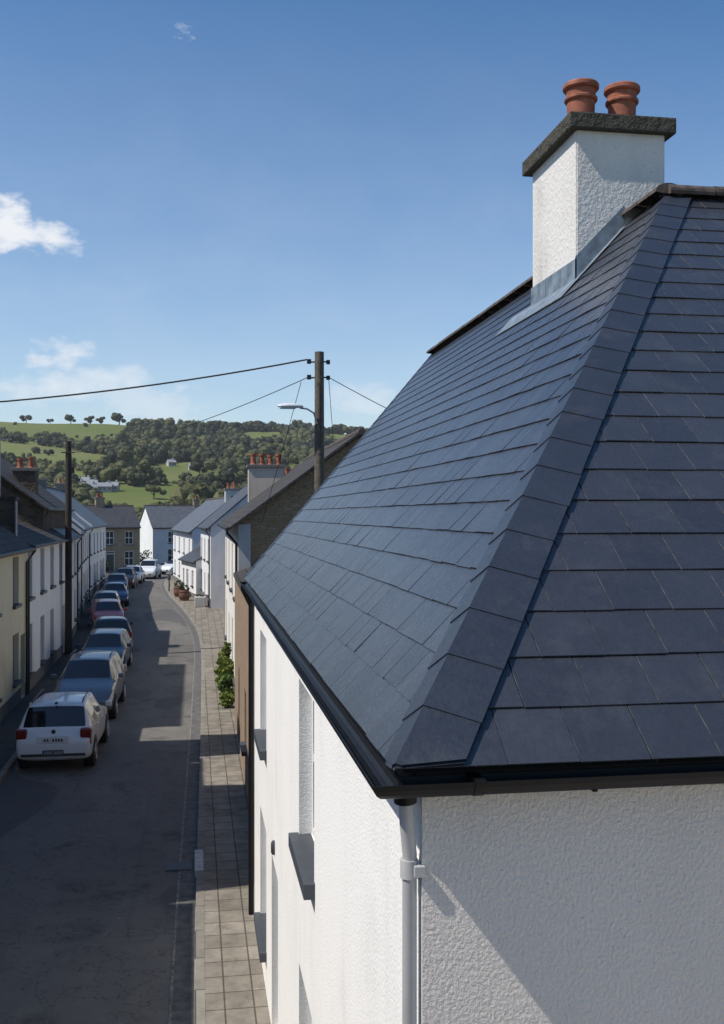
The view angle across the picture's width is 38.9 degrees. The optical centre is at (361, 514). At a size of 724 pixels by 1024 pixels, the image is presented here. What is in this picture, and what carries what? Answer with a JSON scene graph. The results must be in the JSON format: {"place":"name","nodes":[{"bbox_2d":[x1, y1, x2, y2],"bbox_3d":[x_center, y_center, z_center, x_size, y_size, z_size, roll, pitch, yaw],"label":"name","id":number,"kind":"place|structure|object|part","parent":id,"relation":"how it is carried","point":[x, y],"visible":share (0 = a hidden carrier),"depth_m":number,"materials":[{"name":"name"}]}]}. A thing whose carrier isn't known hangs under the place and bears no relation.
{"place":"outdoors","nodes":[
{"label":"outdoors","id":0,"kind":"place"},
{"bbox_2d":[0,576,106,770],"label":"pavement","id":1,"kind":"structure","parent":0,"point":[10,722],"depth_m":34.20,"materials":[{"name":"grey concrete"}]},
{"bbox_2d":[61,441,74,654],"bbox_3d":[-12.362,1.550,43.161,0.553,9.300,0.325,0,0,1],"label":"telegraph pole","id":2,"kind":"object","parent":1,"relation":"on","point":[69,469],"visible":0.94,"depth_m":43.05,"materials":[{"name":"black wood"}]},
{"bbox_2d":[0,572,193,1023],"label":"road","id":3,"kind":"structure","parent":0,"point":[88,889],"depth_m":18.07,"materials":[{"name":"grey asphalt"}]},
{"bbox_2d":[0,751,17,783],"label":"kerb","id":4,"kind":"structure","parent":3,"relation":"on","point":[8,766],"depth_m":24.03,"materials":[{"name":"concrete"}]},
{"bbox_2d":[0,524,35,721],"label":"cream terrace house","id":5,"kind":"structure","parent":3,"relation":"on","point":[14,549],"depth_m":31.38,"materials":[{"name":"cream painted render"},{"name":"slate"},{"name":"glass"}]},
{"bbox_2d":[13,557,21,609],"bbox_3d":[-10.814,2.095,31.776,0.340,1.590,1.170,0,0,-9],"label":"window","id":6,"kind":"structure","parent":5,"relation":"in","point":[15,605],"depth_m":32.23,"materials":[{"name":"black glass"}]},
{"bbox_2d":[13,636,21,687],"bbox_3d":[-10.814,4.495,31.776,0.340,1.590,1.170,0,0,-9],"label":"window","id":7,"kind":"structure","parent":5,"relation":"in","point":[16,683],"depth_m":32.10,"materials":[{"name":"black glass"}]},
{"bbox_2d":[1,457,74,530],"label":"dark stone house","id":8,"kind":"structure","parent":3,"relation":"on","point":[41,507],"depth_m":43.89,"materials":[{"name":"dark stone"},{"name":"slate"},{"name":"terracotta"}]},
{"bbox_2d":[17,519,72,692],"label":"white terrace house","id":9,"kind":"structure","parent":3,"relation":"on","point":[46,605],"depth_m":38.31,"materials":[{"name":"white painted render"},{"name":"slate"},{"name":"glass"}]},
{"bbox_2d":[0,438,11,496],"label":"tv aerial","id":10,"kind":"object","parent":9,"relation":"on","point":[0,463],"visible":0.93,"depth_m":41.19,"materials":[{"name":"metal"}]},
{"bbox_2d":[0,497,19,535],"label":"stone upstand wall","id":11,"kind":"structure","parent":9,"relation":"on","point":[9,513],"depth_m":34.14,"materials":[{"name":"grey stone"}]},
{"bbox_2d":[40,590,46,594],"bbox_3d":[-11.727,2.843,37.503,0.245,0.094,1.170,0,0,-10],"label":"window","id":12,"kind":"structure","parent":9,"relation":"in","point":[42,592],"depth_m":37.31,"materials":[{"name":"black glass"}]},
{"bbox_2d":[40,659,46,665],"bbox_3d":[-11.727,5.423,37.503,0.245,0.094,1.170,0,0,-10],"label":"window","id":13,"kind":"structure","parent":9,"relation":"in","point":[42,662],"depth_m":37.51,"materials":[{"name":"grey glass"}]},
{"bbox_2d":[50,650,56,655],"bbox_3d":[-12.180,5.423,40.165,0.245,0.094,1.170,0,0,-10],"label":"window","id":14,"kind":"structure","parent":9,"relation":"in","point":[52,652],"depth_m":40.12,"materials":[{"name":"grey glass"}]},
{"bbox_2d":[16,688,111,767],"bbox_3d":[-7.474,5.223,25.879,2.080,1.654,4.154,0,0,-8],"label":"parked car","id":15,"kind":"object","parent":3,"relation":"on","point":[62,725],"visible":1,"depth_m":24.13,"materials":[{"name":"white paint"}]},
{"bbox_3d":[-7.246,4.767,24.200,1.415,0.433,0.317,0,0,-8],"label":"rear window","id":16,"kind":"part","parent":15,"relation":"part of","materials":[{"name":"black glass"}]},
{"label":"side window","id":17,"kind":"part","parent":15,"relation":"part of","materials":[{"name":"grey glass"}]},
{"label":"side window","id":18,"kind":"part","parent":15,"relation":"part of","materials":[{"name":"grey glass"}]},
{"bbox_2d":[38,478,92,613],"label":"drab white house","id":19,"kind":"structure","parent":3,"relation":"on","point":[78,521],"depth_m":67.58,"materials":[{"name":"off-white painted render"},{"name":"slate"},{"name":"glass"}]},
{"bbox_2d":[51,527,82,637],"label":"narrow white house","id":20,"kind":"structure","parent":3,"relation":"on","point":[75,536],"depth_m":50.11,"materials":[{"name":"paint"}]},
{"bbox_2d":[47,478,109,596],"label":"last white house","id":21,"kind":"structure","parent":3,"relation":"on","point":[97,554],"depth_m":81.10,"materials":[{"name":"white painted render"},{"name":"slate"},{"name":"glass"}]},
{"bbox_2d":[72,522,85,629],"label":"pale roofed house","id":22,"kind":"structure","parent":3,"relation":"on","point":[77,529],"depth_m":56.29,"materials":[{"name":"paint"}]},
{"bbox_2d":[51,649,125,718],"bbox_3d":[-8.394,5.171,31.659,2.140,1.758,4.382,0,0,-8],"label":"parked car","id":23,"kind":"object","parent":3,"relation":"on","point":[101,674],"visible":0.73,"depth_m":30.85,"materials":[{"name":"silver metal"}]},
{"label":"side window","id":24,"kind":"part","parent":23,"relation":"part of","materials":[{"name":"grey glass"}]},
{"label":"side window","id":25,"kind":"part","parent":23,"relation":"part of","materials":[{"name":"grey glass"}]},
{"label":"side window","id":26,"kind":"part","parent":23,"relation":"part of","materials":[{"name":"grey glass"}]},
{"bbox_2d":[76,628,131,673],"bbox_3d":[-9.912,5.275,39.618,2.040,1.550,4.132,0,0,-8],"label":"parked car","id":27,"kind":"object","parent":3,"relation":"on","point":[119,640],"visible":0.49,"depth_m":39.06,"materials":[{"name":"blue paint"}]},
{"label":"side window","id":28,"kind":"part","parent":27,"relation":"part of","materials":[{"name":"grey glass"}]},
{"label":"side window","id":29,"kind":"part","parent":27,"relation":"part of","materials":[{"name":"grey glass"}]},
{"bbox_2d":[88,590,122,605],"bbox_3d":[-15.090,5.285,60.356,2.000,1.530,3.932,0,0,-13],"label":"parked car","id":30,"kind":"object","parent":3,"relation":"on","point":[104,594],"visible":0.39,"depth_m":59.96,"materials":[{"name":"grey paint"}]},
{"bbox_2d":[88,598,126,626],"bbox_3d":[-13.521,5.285,54.330,2.000,1.530,3.932,0,0,-16],"label":"parked car","id":31,"kind":"object","parent":3,"relation":"on","point":[106,607],"visible":0.69,"depth_m":53.63,"materials":[{"name":"red paint"}]},
{"bbox_2d":[87,615,133,649],"bbox_3d":[-11.190,5.255,45.599,2.060,1.590,4.132,0,0,-15],"label":"parked car","id":32,"kind":"object","parent":3,"relation":"on","point":[114,621],"visible":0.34,"depth_m":44.09,"materials":[{"name":"grey paint"}]},
{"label":"rear window","id":33,"kind":"part","parent":32,"relation":"part of","materials":[{"name":"black glass"}]},
{"bbox_2d":[83,493,140,572],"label":"brown stone house","id":34,"kind":"structure","parent":3,"relation":"on","point":[123,539],"depth_m":107.34,"materials":[{"name":"stone"}]},
{"bbox_2d":[106,531,113,545],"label":"window","id":35,"kind":"structure","parent":34,"relation":"in","point":[109,534],"depth_m":106.40,"materials":[{"name":"white glass"}]},
{"bbox_2d":[106,551,114,571],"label":"door","id":36,"kind":"structure","parent":34,"relation":"in","point":[110,555],"depth_m":106.48,"materials":[{"name":"grey wood"}]},
{"bbox_2d":[124,531,133,544],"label":"window","id":37,"kind":"structure","parent":34,"relation":"in","point":[128,534],"depth_m":107.29,"materials":[{"name":"clear glass"}]},
{"bbox_2d":[124,551,133,565],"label":"window","id":38,"kind":"structure","parent":34,"relation":"in","point":[128,554],"depth_m":107.29,"materials":[{"name":"white glass"}]},
{"bbox_2d":[99,582,130,605],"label":"parked car","id":39,"kind":"object","parent":3,"relation":"on","point":[120,588],"visible":0.62,"depth_m":67.89,"materials":[{"name":"blue paint"}]},
{"bbox_2d":[103,573,129,589],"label":"parked car","id":40,"kind":"object","parent":3,"relation":"on","point":[117,577],"visible":0.54,"depth_m":77.87,"materials":[{"name":"metal"}]},
{"bbox_2d":[116,567,136,588],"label":"parked car","id":41,"kind":"object","parent":3,"relation":"on","point":[130,573],"visible":0.51,"depth_m":84.27,"materials":[{"name":"blue paint"}]},
{"bbox_2d":[127,566,144,583],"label":"parked car","id":42,"kind":"object","parent":3,"relation":"on","point":[140,571],"visible":0.54,"depth_m":90.42,"materials":[{"name":"white paint"}]},
{"bbox_2d":[140,550,151,563],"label":"garden shrub","id":43,"kind":"object","parent":3,"relation":"on","point":[143,557],"visible":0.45,"depth_m":109.13,"materials":[{"name":"green plant"}]},
{"bbox_2d":[136,558,161,578],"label":"parked car","id":44,"kind":"object","parent":3,"relation":"on","point":[151,567],"visible":0.66,"depth_m":96.65,"materials":[{"name":"white paint"}]},
{"bbox_2d":[162,559,172,573],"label":"parked car","id":45,"kind":"object","parent":3,"relation":"on","point":[167,567],"visible":0.25,"depth_m":102.74,"materials":[{"name":"white paint"}]},
{"bbox_2d":[161,579,194,1023],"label":"channel line","id":46,"kind":"object","parent":3,"relation":"on","point":[172,969],"visible":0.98,"depth_m":16.81,"materials":[{"name":"grey concrete"}]},
{"bbox_2d":[165,861,191,870],"bbox_3d":[-3.135,6.014,17.524,0.440,0.016,0.400,0,0,-9],"label":"drain grate","id":47,"kind":"object","parent":3,"relation":"on","point":[177,866],"visible":1,"depth_m":17.50,"materials":[{"name":"black metal"}]},
{"bbox_2d":[161,579,200,1023],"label":"road channel","id":48,"kind":"object","parent":3,"relation":"on","point":[183,1000],"visible":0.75,"depth_m":16.78,"materials":[{"name":"concrete"}]},
{"bbox_2d":[164,579,205,1023],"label":"kerb","id":49,"kind":"structure","parent":3,"relation":"on","point":[199,988],"depth_m":16.51,"materials":[{"name":"concrete"}]},
{"bbox_2d":[195,849,203,877],"bbox_3d":[-2.786,5.956,17.505,0.147,0.128,1.050,0,0,-9],"label":"kerb stone","id":50,"kind":"object","parent":3,"relation":"on","point":[198,859],"visible":0.84,"depth_m":17.45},
{"bbox_2d":[170,482,239,582],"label":"white far house","id":51,"kind":"structure","parent":3,"relation":"on","point":[186,535],"depth_m":84.39,"materials":[{"name":"paint"}]},
{"bbox_2d":[0,422,347,507],"bbox_3d":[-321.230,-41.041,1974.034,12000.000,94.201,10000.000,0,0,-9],"label":"ground","id":52,"kind":"structure","parent":0,"point":[140,496],"depth_m":639.80,"materials":[{"name":"green plant"}]},
{"bbox_2d":[19,415,31,422],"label":"hill tree","id":53,"kind":"object","parent":52,"relation":"on","point":[23,418],"visible":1,"depth_m":836.71,"materials":[{"name":"green plant"}]},
{"bbox_2d":[64,414,75,423],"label":"hill tree","id":54,"kind":"object","parent":52,"relation":"on","point":[69,418],"visible":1,"depth_m":843.64,"materials":[{"name":"green plant"}]},
{"bbox_2d":[81,475,91,482],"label":"hillside cottage","id":55,"kind":"structure","parent":52,"relation":"on","point":[87,477],"depth_m":424.56,"materials":[{"name":"white paint"}]},
{"bbox_2d":[83,415,94,423],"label":"hill tree","id":56,"kind":"object","parent":52,"relation":"on","point":[89,419],"visible":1,"depth_m":845.49,"materials":[{"name":"green plant"}]},
{"bbox_2d":[86,478,97,482],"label":"hillside cottage","id":57,"kind":"structure","parent":52,"relation":"on","point":[91,480],"depth_m":414.88,"materials":[{"name":"white paint"}]},
{"bbox_2d":[87,481,97,489],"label":"hillside cottage","id":58,"kind":"structure","parent":52,"relation":"on","point":[94,485],"depth_m":399.36,"materials":[{"name":"white"}]},
{"bbox_2d":[88,467,98,477],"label":"hill tree","id":59,"kind":"object","parent":52,"relation":"on","point":[90,472],"visible":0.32,"depth_m":438.06,"materials":[{"name":"green plant"}]},
{"bbox_2d":[95,416,105,423],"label":"hill tree","id":60,"kind":"object","parent":52,"relation":"on","point":[100,420],"visible":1,"depth_m":846.80,"materials":[{"name":"green plant"}]},
{"bbox_2d":[96,480,111,491],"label":"hillside cottage","id":61,"kind":"structure","parent":52,"relation":"on","point":[104,486],"depth_m":402.90,"materials":[{"name":"white paint"}]},
{"bbox_2d":[112,480,119,491],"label":"hillside cottage","id":62,"kind":"structure","parent":52,"relation":"on","point":[116,486],"depth_m":405.98,"materials":[{"name":"white paint"}]},
{"bbox_2d":[110,412,125,424],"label":"hill tree","id":63,"kind":"object","parent":52,"relation":"on","point":[117,417],"visible":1,"depth_m":849.78,"materials":[{"name":"green plant"}]},
{"bbox_2d":[7,460,290,519],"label":"woodland","id":64,"kind":"object","parent":52,"relation":"on","point":[208,485],"visible":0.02,"depth_m":307.47,"materials":[{"name":"green plant"}]},
{"bbox_2d":[145,485,166,498],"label":"hill tree","id":65,"kind":"object","parent":52,"relation":"on","point":[153,488],"visible":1,"depth_m":377.38,"materials":[{"name":"green plant"}]},
{"bbox_2d":[1,437,325,486],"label":"woodland","id":66,"kind":"object","parent":52,"relation":"on","point":[130,464],"visible":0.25,"depth_m":512.77,"materials":[{"name":"green plant"}]},
{"bbox_2d":[166,458,176,465],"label":"hillside cottage","id":67,"kind":"structure","parent":52,"relation":"on","point":[171,462],"depth_m":558.74,"materials":[{"name":"white paint"}]},
{"bbox_2d":[0,417,368,454],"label":"woodland top","id":68,"kind":"object","parent":52,"relation":"on","point":[208,434],"visible":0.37,"depth_m":746.13,"materials":[{"name":"green plant"}]},
{"bbox_2d":[189,461,206,472],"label":"hill tree","id":69,"kind":"object","parent":52,"relation":"on","point":[196,466],"visible":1,"depth_m":502.85,"materials":[{"name":"green plant"}]},
{"bbox_2d":[206,420,220,429],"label":"hill tree","id":70,"kind":"object","parent":52,"relation":"on","point":[216,424],"visible":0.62,"depth_m":858.20,"materials":[{"name":"green plant"}]},
{"bbox_2d":[227,422,238,427],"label":"hill tree","id":71,"kind":"object","parent":52,"relation":"on","point":[230,423],"visible":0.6,"depth_m":860.19,"materials":[{"name":"green plant"}]},
{"bbox_2d":[252,423,266,431],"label":"hill tree","id":72,"kind":"object","parent":52,"relation":"on","point":[257,425],"visible":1,"depth_m":864.93,"materials":[{"name":"green plant"}]},
{"bbox_2d":[331,424,342,433],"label":"hill tree","id":73,"kind":"object","parent":52,"relation":"on","point":[337,428],"visible":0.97,"depth_m":873.33,"materials":[{"name":"green plant"}]},
{"bbox_2d":[352,426,364,430],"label":"hill tree","id":74,"kind":"object","parent":52,"relation":"on","point":[355,428],"visible":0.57,"depth_m":876.52,"materials":[{"name":"green plant"}]},
{"bbox_2d":[166,577,270,1023],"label":"pavement","id":75,"kind":"structure","parent":0,"point":[235,990],"depth_m":17.13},
{"bbox_2d":[167,574,170,590],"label":"street post","id":76,"kind":"object","parent":75,"relation":"on","point":[168,577],"visible":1,"depth_m":79.10,"materials":[{"name":"black metal"}]},
{"bbox_2d":[173,580,184,596],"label":"barrel planter","id":77,"kind":"object","parent":75,"relation":"on","point":[176,590],"visible":0.73,"depth_m":73.58,"materials":[{"name":"brown wood"}]},
{"bbox_2d":[179,584,189,600],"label":"barrel planter","id":78,"kind":"object","parent":75,"relation":"on","point":[184,594],"visible":1,"depth_m":70.28,"materials":[{"name":"brown wood"}]},
{"bbox_2d":[178,546,201,597],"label":"lean to cottage","id":79,"kind":"structure","parent":75,"relation":"on","point":[191,573],"depth_m":73.90,"materials":[{"name":"paint"}]},
{"bbox_2d":[195,594,205,606],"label":"stone trough","id":80,"kind":"object","parent":75,"relation":"on","point":[200,600],"visible":1,"depth_m":65.40,"materials":[{"name":"grey stone"}]},
{"bbox_2d":[214,656,233,684],"bbox_3d":[-4.587,5.330,34.286,0.813,1.246,0.857,0,0,-9],"label":"garden shrub","id":81,"kind":"object","parent":75,"relation":"on","point":[225,664],"visible":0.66,"depth_m":34.09,"materials":[{"name":"green plant"}]},
{"bbox_2d":[218,641,231,660],"bbox_3d":[-4.825,5.208,36.081,0.535,1.488,0.609,0,0,-9],"label":"garden shrub","id":82,"kind":"object","parent":75,"relation":"on","point":[226,649],"visible":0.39,"depth_m":36.04,"materials":[{"name":"green plant"}]},
{"bbox_2d":[216,673,234,695],"bbox_3d":[-4.295,5.494,32.613,0.678,0.919,0.632,0,0,-9],"label":"garden shrub","id":83,"kind":"object","parent":75,"relation":"on","point":[225,684],"visible":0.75,"depth_m":32.52,"materials":[{"name":"green plant"}]},
{"bbox_2d":[218,691,234,707],"bbox_3d":[-4.118,5.673,31.370,0.602,0.563,0.548,0,0,-9],"label":"garden shrub","id":84,"kind":"object","parent":75,"relation":"on","point":[226,700],"visible":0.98,"depth_m":31.24,"materials":[{"name":"green plant"}]},
{"bbox_2d":[196,464,266,608],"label":"white terrace house","id":85,"kind":"structure","parent":75,"relation":"on","point":[212,558],"depth_m":64.50,"materials":[{"name":"paint"}]},
{"bbox_2d":[233,567,251,801],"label":"brick outbuilding","id":86,"kind":"structure","parent":75,"relation":"on","point":[241,663],"depth_m":24.35,"materials":[{"name":"brown brick"}]},
{"bbox_2d":[240,741,245,755],"bbox_3d":[-2.521,5.043,22.082,0.185,0.094,1.020,0,0,-9],"label":"window","id":87,"kind":"structure","parent":86,"relation":"in","point":[242,743],"depth_m":21.98,"materials":[{"name":"grey stone"}]},
{"bbox_2d":[217,428,365,697],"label":"stone gabled house","id":88,"kind":"structure","parent":75,"relation":"on","point":[250,536],"depth_m":30.26,"materials":[{"name":"brown stone"}]},
{"bbox_2d":[307,351,329,492],"bbox_3d":[-1.054,1.125,24.860,0.546,10.150,0.278,0,0,11],"label":"telegraph pole","id":89,"kind":"object","parent":75,"relation":"on","point":[319,362],"visible":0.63,"depth_m":24.76,"materials":[{"name":"brown wood"}]},
{"bbox_2d":[0,359,306,402],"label":"overhead cable","id":90,"kind":"object","parent":89,"relation":"attached to","point":[152,384],"visible":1,"depth_m":24.35,"materials":[{"name":"black rubber"}]},
{"bbox_2d":[71,378,305,452],"bbox_3d":[-6.845,-2.919,33.941,0.020,0.820,21.338,0,0,-31],"label":"overhead cable","id":91,"kind":"object","parent":89,"relation":"attached to","point":[202,420],"visible":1,"depth_m":30.03,"materials":[{"name":"black rubber"}]},
{"bbox_2d":[262,383,300,521],"bbox_3d":[-2.173,-1.525,27.204,0.016,3.461,4.654,0,0,-17],"label":"overhead cable","id":92,"kind":"object","parent":89,"relation":"attached to","point":[281,453],"visible":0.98,"depth_m":27.05,"materials":[{"name":"black rubber"}]},
{"bbox_2d":[277,403,317,423],"bbox_3d":[-1.551,-2.439,24.621,0.994,0.492,0.240,0,0,-9],"label":"street lamp","id":93,"kind":"object","parent":89,"relation":"attached to","point":[289,406],"visible":1,"depth_m":24.52,"materials":[{"name":"metal"}]},
{"bbox_2d":[330,378,385,407],"bbox_3d":[2.119,-1.965,25.015,5.830,2.746,0.020,0,0,-2],"label":"overhead cable","id":94,"kind":"object","parent":89,"relation":"attached to","point":[358,393],"visible":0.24,"depth_m":24.92,"materials":[{"name":"black rubber"}]},
{"bbox_2d":[239,78,723,1023],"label":"corner house","id":95,"kind":"structure","parent":75,"relation":"on","point":[483,588],"depth_m":5.20,"materials":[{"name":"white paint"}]},
{"bbox_2d":[254,729,266,760],"bbox_3d":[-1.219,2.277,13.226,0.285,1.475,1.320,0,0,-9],"label":"window sill","id":96,"kind":"structure","parent":95,"relation":"in","point":[259,735],"depth_m":13.08,"materials":[{"name":"grey stone"}]},
{"bbox_2d":[254,912,266,962],"bbox_3d":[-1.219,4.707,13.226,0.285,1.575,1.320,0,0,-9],"label":"window sill","id":97,"kind":"structure","parent":95,"relation":"in","point":[259,918],"depth_m":13.15,"materials":[{"name":"grey stone"}]},
{"bbox_2d":[288,699,314,899],"bbox_3d":[-0.385,2.098,8.103,0.285,1.435,1.240,0,0,-9],"label":"window","id":98,"kind":"structure","parent":95,"relation":"in","point":[301,846],"depth_m":8.15,"materials":[{"name":"grey glass"}]},
{"bbox_2d":[0,0,723,433],"label":"sky","id":99,"kind":"structure","parent":0,"point":[189,189],"materials":[{"name":"blue"}]},
{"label":"far pavement","id":100,"kind":"structure","parent":0,"visible":0},
{"bbox_2d":[139,496,199,564],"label":"pale end house","id":101,"kind":"structure","parent":100,"relation":"on","point":[157,523],"depth_m":117.53,"materials":[{"name":"white painted render"},{"name":"slate"},{"name":"glass"}]},
{"bbox_2d":[167,549,172,561],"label":"window","id":102,"kind":"structure","parent":101,"relation":"in","point":[170,551],"depth_m":116.74,"materials":[{"name":"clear glass"}]},
{"bbox_2d":[168,531,172,543],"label":"window","id":103,"kind":"structure","parent":101,"relation":"in","point":[170,533],"depth_m":116.71,"materials":[{"name":"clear glass"}]}
]}

